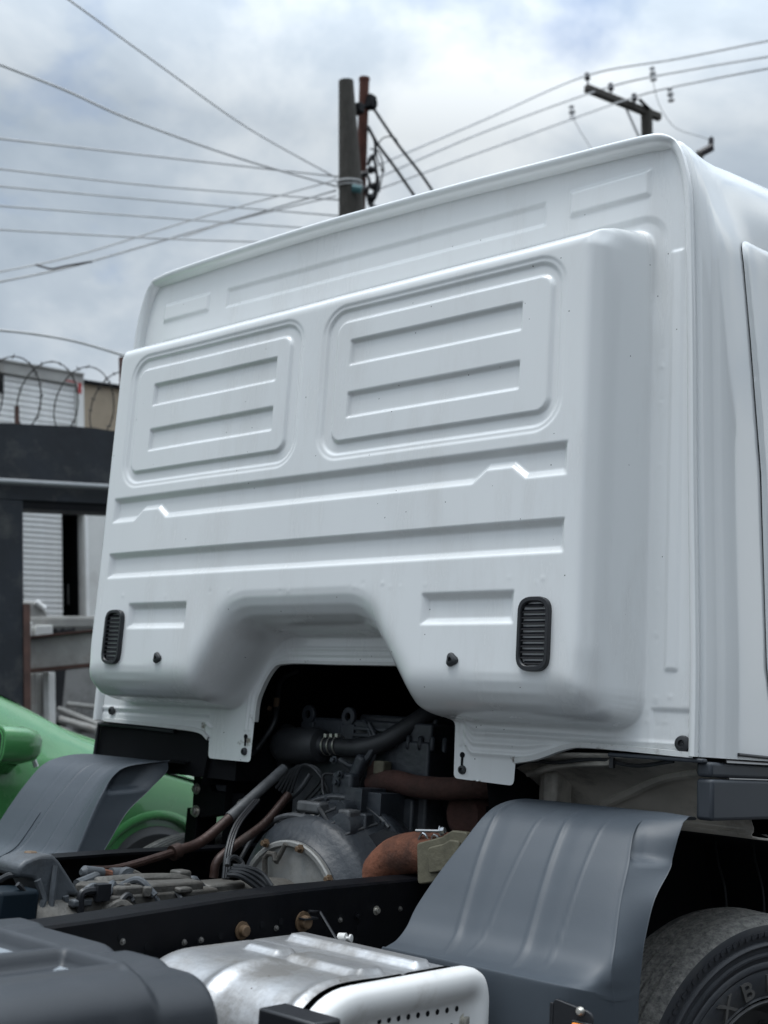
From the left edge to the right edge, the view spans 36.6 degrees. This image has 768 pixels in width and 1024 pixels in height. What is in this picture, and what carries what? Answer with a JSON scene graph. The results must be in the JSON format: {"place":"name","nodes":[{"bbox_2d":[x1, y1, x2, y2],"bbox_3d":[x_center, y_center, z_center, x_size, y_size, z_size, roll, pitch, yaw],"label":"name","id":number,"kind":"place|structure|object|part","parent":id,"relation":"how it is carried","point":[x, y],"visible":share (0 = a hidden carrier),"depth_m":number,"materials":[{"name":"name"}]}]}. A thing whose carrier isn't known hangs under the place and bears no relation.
{"place":"outdoors","nodes":[
{"label":"outdoors","id":0,"kind":"place"},
{"bbox_2d":[0,358,83,426],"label":"box body","id":1,"kind":"object","parent":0,"point":[14,374],"visible":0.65,"depth_m":13.58,"materials":[{"name":"white metal"}]},
{"bbox_2d":[0,329,124,356],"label":"power line","id":2,"kind":"object","parent":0,"point":[62,338],"visible":0.91,"depth_m":9.75,"materials":[{"name":"grey metal"}]},
{"bbox_2d":[0,0,767,383],"label":"sky","id":3,"kind":"structure","parent":0,"point":[435,69],"materials":[{"name":"grey"}]},
{"bbox_2d":[727,761,767,779],"bbox_3d":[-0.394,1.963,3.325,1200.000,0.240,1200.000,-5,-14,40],"label":"ground","id":4,"kind":"structure","parent":0,"point":[739,762],"depth_m":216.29,"materials":[{"name":"concrete"}]},
{"bbox_2d":[23,600,46,672],"bbox_3d":[-3.613,2.206,11.755,0.585,2.621,0.420,10,-12,-30],"label":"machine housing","id":5,"kind":"object","parent":4,"relation":"on","point":[37,607],"visible":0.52,"depth_m":11.81,"materials":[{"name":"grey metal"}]},
{"bbox_2d":[0,423,114,709],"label":"yard wall","id":6,"kind":"structure","parent":4,"relation":"on","point":[50,469],"depth_m":10.06,"materials":[{"name":"metal"}]},
{"bbox_2d":[0,354,123,429],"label":"razor wire","id":7,"kind":"object","parent":6,"relation":"on","point":[16,414],"visible":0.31,"depth_m":10.42,"materials":[{"name":"metal"}]},
{"bbox_2d":[50,670,65,726],"bbox_3d":[-3.330,2.518,11.689,0.258,1.943,0.230,10,-12,-30],"label":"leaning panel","id":8,"kind":"object","parent":4,"relation":"on","point":[59,683],"visible":0.06,"depth_m":11.82,"materials":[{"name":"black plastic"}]},
{"bbox_2d":[31,629,92,723],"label":"steel beam","id":9,"kind":"structure","parent":4,"relation":"on","point":[61,651],"depth_m":10.51,"materials":[{"name":"metal"}]},
{"bbox_2d":[30,616,93,630],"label":"steel beam","id":10,"kind":"structure","parent":4,"relation":"on","point":[78,623],"depth_m":11.58,"materials":[{"name":"grey metal"}]},
{"bbox_2d":[30,622,52,635],"bbox_3d":[-3.373,1.169,11.318,0.276,0.188,0.140,10,-12,-30],"label":"white case","id":11,"kind":"object","parent":10,"relation":"on","point":[40,629],"visible":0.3,"depth_m":11.28,"materials":[{"name":"plastic"}]},
{"bbox_2d":[53,628,74,632],"bbox_3d":[-3.171,1.179,11.458,0.233,0.091,0.104,10,-12,-30],"label":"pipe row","id":12,"kind":"object","parent":10,"relation":"on","point":[55,630],"visible":0.67,"depth_m":11.44,"materials":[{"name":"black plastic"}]},
{"bbox_2d":[23,513,105,615],"bbox_3d":[-4.345,1.661,12.884,5.364,4.517,1.645,13,-14,-40],"label":"workshop front","id":13,"kind":"object","parent":4,"relation":"on","point":[62,553],"visible":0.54,"depth_m":13.09,"materials":[{"name":"white metal"}]},
{"bbox_2d":[61,514,78,615],"bbox_3d":[-3.895,1.941,13.369,1.531,3.827,0.744,-5,-14,40],"label":"doorway","id":14,"kind":"structure","parent":13,"relation":"in","point":[69,523],"depth_m":13.41,"materials":[{"name":"black"}]},
{"bbox_2d":[56,702,103,738],"bbox_3d":[-3.072,2.385,11.519,1.006,0.989,0.943,-5,-14,40],"label":"scrap pile","id":15,"kind":"object","parent":4,"relation":"on","point":[79,717],"visible":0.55,"depth_m":11.29,"materials":[{"name":"grey metal"}]},
{"bbox_2d":[84,379,118,430],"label":"block building","id":16,"kind":"structure","parent":4,"relation":"on","point":[101,412],"depth_m":17.22,"materials":[{"name":"beige concrete"}]},
{"bbox_2d":[0,695,222,849],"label":"green car","id":17,"kind":"object","parent":4,"relation":"on","point":[31,743],"visible":0.21,"depth_m":5.44,"materials":[{"name":"paint"}]},
{"bbox_2d":[62,668,193,776],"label":"wall","id":18,"kind":"structure","parent":4,"relation":"on","point":[79,686],"depth_m":12.58,"materials":[{"name":"grey concrete"}]},
{"bbox_2d":[336,78,363,215],"bbox_3d":[-0.233,-0.495,14.034,0.411,9.207,2.271,-2,-12,28],"label":"wooden pole","id":19,"kind":"object","parent":4,"relation":"on","point":[350,185],"visible":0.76,"depth_m":13.90,"materials":[{"name":"brown wood"}]},
{"bbox_2d":[0,229,256,242],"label":"power line","id":20,"kind":"object","parent":19,"relation":"attached to","point":[122,236],"visible":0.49,"depth_m":12.14,"materials":[{"name":"grey metal"}]},
{"bbox_2d":[0,205,300,227],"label":"power line","id":21,"kind":"object","parent":19,"relation":"attached to","point":[144,216],"visible":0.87,"depth_m":12.33,"materials":[{"name":"grey metal"}]},
{"bbox_2d":[0,179,335,272],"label":"power line","id":22,"kind":"object","parent":19,"relation":"attached to","point":[158,230],"visible":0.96,"depth_m":12.63,"materials":[{"name":"grey metal"}]},
{"bbox_2d":[36,261,91,269],"bbox_3d":[-3.166,-2.445,11.502,0.555,0.114,0.030,3,-11,1],"label":"wire splice","id":23,"kind":"object","parent":22,"relation":"hanging from","point":[63,266],"visible":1,"depth_m":11.49,"materials":[{"name":"grey metal"}]},
{"bbox_2d":[0,63,336,186],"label":"power line","id":24,"kind":"object","parent":19,"relation":"attached to","point":[109,110],"visible":1,"depth_m":11.39,"materials":[{"name":"grey metal"}]},
{"bbox_2d":[0,190,336,282],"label":"power line","id":25,"kind":"object","parent":19,"relation":"attached to","point":[94,260],"visible":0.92,"depth_m":12.61,"materials":[{"name":"grey metal"}]},
{"bbox_2d":[0,138,338,177],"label":"power line","id":26,"kind":"object","parent":19,"relation":"attached to","point":[69,146],"visible":0.97,"depth_m":12.44,"materials":[{"name":"grey metal"}]},
{"bbox_2d":[0,168,338,200],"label":"power line","id":27,"kind":"object","parent":19,"relation":"attached to","point":[162,186],"visible":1,"depth_m":12.48,"materials":[{"name":"grey metal"}]},
{"bbox_2d":[0,185,338,216],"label":"power line","id":28,"kind":"object","parent":19,"relation":"attached to","point":[162,200],"visible":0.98,"depth_m":12.49,"materials":[{"name":"grey metal"}]},
{"bbox_2d":[68,0,336,177],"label":"power line","id":29,"kind":"object","parent":19,"relation":"attached to","point":[137,49],"visible":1,"depth_m":11.69,"materials":[{"name":"grey metal"}]},
{"bbox_2d":[184,195,335,236],"bbox_3d":[-1.409,-3.414,13.428,1.878,1.101,0.085,11,-13,-32],"label":"power line","id":30,"kind":"object","parent":19,"relation":"attached to","point":[259,214],"visible":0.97,"depth_m":13.45,"materials":[{"name":"grey metal"}]},
{"bbox_2d":[355,76,377,208],"bbox_3d":[-0.347,-0.638,14.258,0.258,9.334,2.090,2,-11,11],"label":"rusty pole","id":31,"kind":"object","parent":19,"relation":"attached to","point":[366,103],"visible":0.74,"depth_m":14.29,"materials":[{"name":"brown metal"}]},
{"bbox_2d":[361,127,384,206],"bbox_3d":[-0.160,-4.149,14.241,0.258,1.070,0.323,-5,-14,40],"label":"cable tangle","id":32,"kind":"object","parent":31,"relation":"hanging from","point":[375,186],"visible":0.94,"depth_m":14.22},
{"bbox_2d":[367,126,414,195],"bbox_3d":[0.146,-4.229,14.303,0.803,0.979,0.045,6,-11,-13],"label":"drop cable","id":33,"kind":"object","parent":31,"relation":"attached to","point":[395,168],"visible":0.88,"depth_m":14.29,"materials":[{"name":"black rubber"}]},
{"bbox_2d":[373,109,432,190],"bbox_3d":[0.285,-4.378,14.300,0.972,1.142,0.041,6,-11,-13],"label":"drop cable","id":34,"kind":"object","parent":31,"relation":"attached to","point":[403,151],"visible":0.84,"depth_m":14.29,"materials":[{"name":"black rubber"}]},
{"bbox_2d":[0,133,767,1023],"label":"truck","id":35,"kind":"object","parent":4,"relation":"on","point":[428,663],"visible":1,"depth_m":3.29,"materials":[{"name":"white paint"}]},
{"bbox_3d":[1.453,-0.034,3.718,0.051,1.394,1.364,-6,-14,41],"label":"door","id":36,"kind":"part","parent":35,"relation":"part of","materials":[{"name":"white paint"}]},
{"bbox_2d":[584,72,661,136],"bbox_3d":[4.579,-1.040,20.581,0.966,13.266,3.991,-5,-14,40],"label":"crossarm pole","id":37,"kind":"object","parent":4,"relation":"on","point":[647,113],"visible":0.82,"depth_m":20.80,"materials":[{"name":"brown wood"}]},
{"bbox_2d":[377,40,767,165],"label":"power line","id":38,"kind":"object","parent":37,"relation":"attached to","point":[473,124],"visible":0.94,"depth_m":18.13,"materials":[{"name":"grey metal"}]},
{"bbox_2d":[649,66,656,81],"bbox_3d":[4.631,-7.540,20.000,0.126,0.281,0.129,-5,-14,40],"label":"wire spacer","id":39,"kind":"object","parent":38,"relation":"hanging from","point":[651,68],"visible":0.91,"depth_m":19.97,"materials":[{"name":"grey ceramic"}]},
{"bbox_2d":[379,56,767,177],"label":"power line","id":40,"kind":"object","parent":37,"relation":"attached to","point":[455,143],"visible":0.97,"depth_m":18.05,"materials":[{"name":"grey metal"}]},
{"bbox_2d":[380,68,767,189],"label":"power line","id":41,"kind":"object","parent":37,"relation":"attached to","point":[454,161],"visible":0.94,"depth_m":17.86,"materials":[{"name":"grey metal"}]},
{"bbox_2d":[667,87,674,102],"bbox_3d":[4.934,-7.182,20.000,0.126,0.281,0.129,-5,-14,40],"label":"wire spacer","id":42,"kind":"object","parent":41,"relation":"hanging from","point":[670,93],"visible":1,"depth_m":19.96,"materials":[{"name":"grey ceramic"}]},
{"bbox_2d":[652,71,707,139],"bbox_3d":[5.000,-6.793,19.542,1.138,1.125,0.102,6,-11,-11],"label":"power line","id":43,"kind":"object","parent":41,"relation":"on","point":[665,115],"visible":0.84,"depth_m":19.50,"materials":[{"name":"grey metal"}]},
{"bbox_2d":[696,136,713,158],"bbox_3d":[4.838,-0.468,17.994,0.398,11.551,0.269,-5,-14,40],"label":"pole","id":44,"kind":"object","parent":4,"relation":"on","point":[705,150],"visible":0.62,"depth_m":18.95,"materials":[{"name":"brown wood"}]},
{"bbox_3d":[3.412,-6.591,20.000,0.249,0.763,0.406,-5,-14,40],"label":"power line","id":45,"kind":"object","parent":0,"visible":0},
{"bbox_2d":[569,104,574,119],"bbox_3d":[3.241,-6.879,20.000,0.126,0.282,0.130,-5,-14,40],"label":"wire spacer","id":46,"kind":"object","parent":45,"relation":"hanging from","point":[571,110],"visible":0.86,"depth_m":19.96,"materials":[{"name":"grey ceramic"}]}
]}

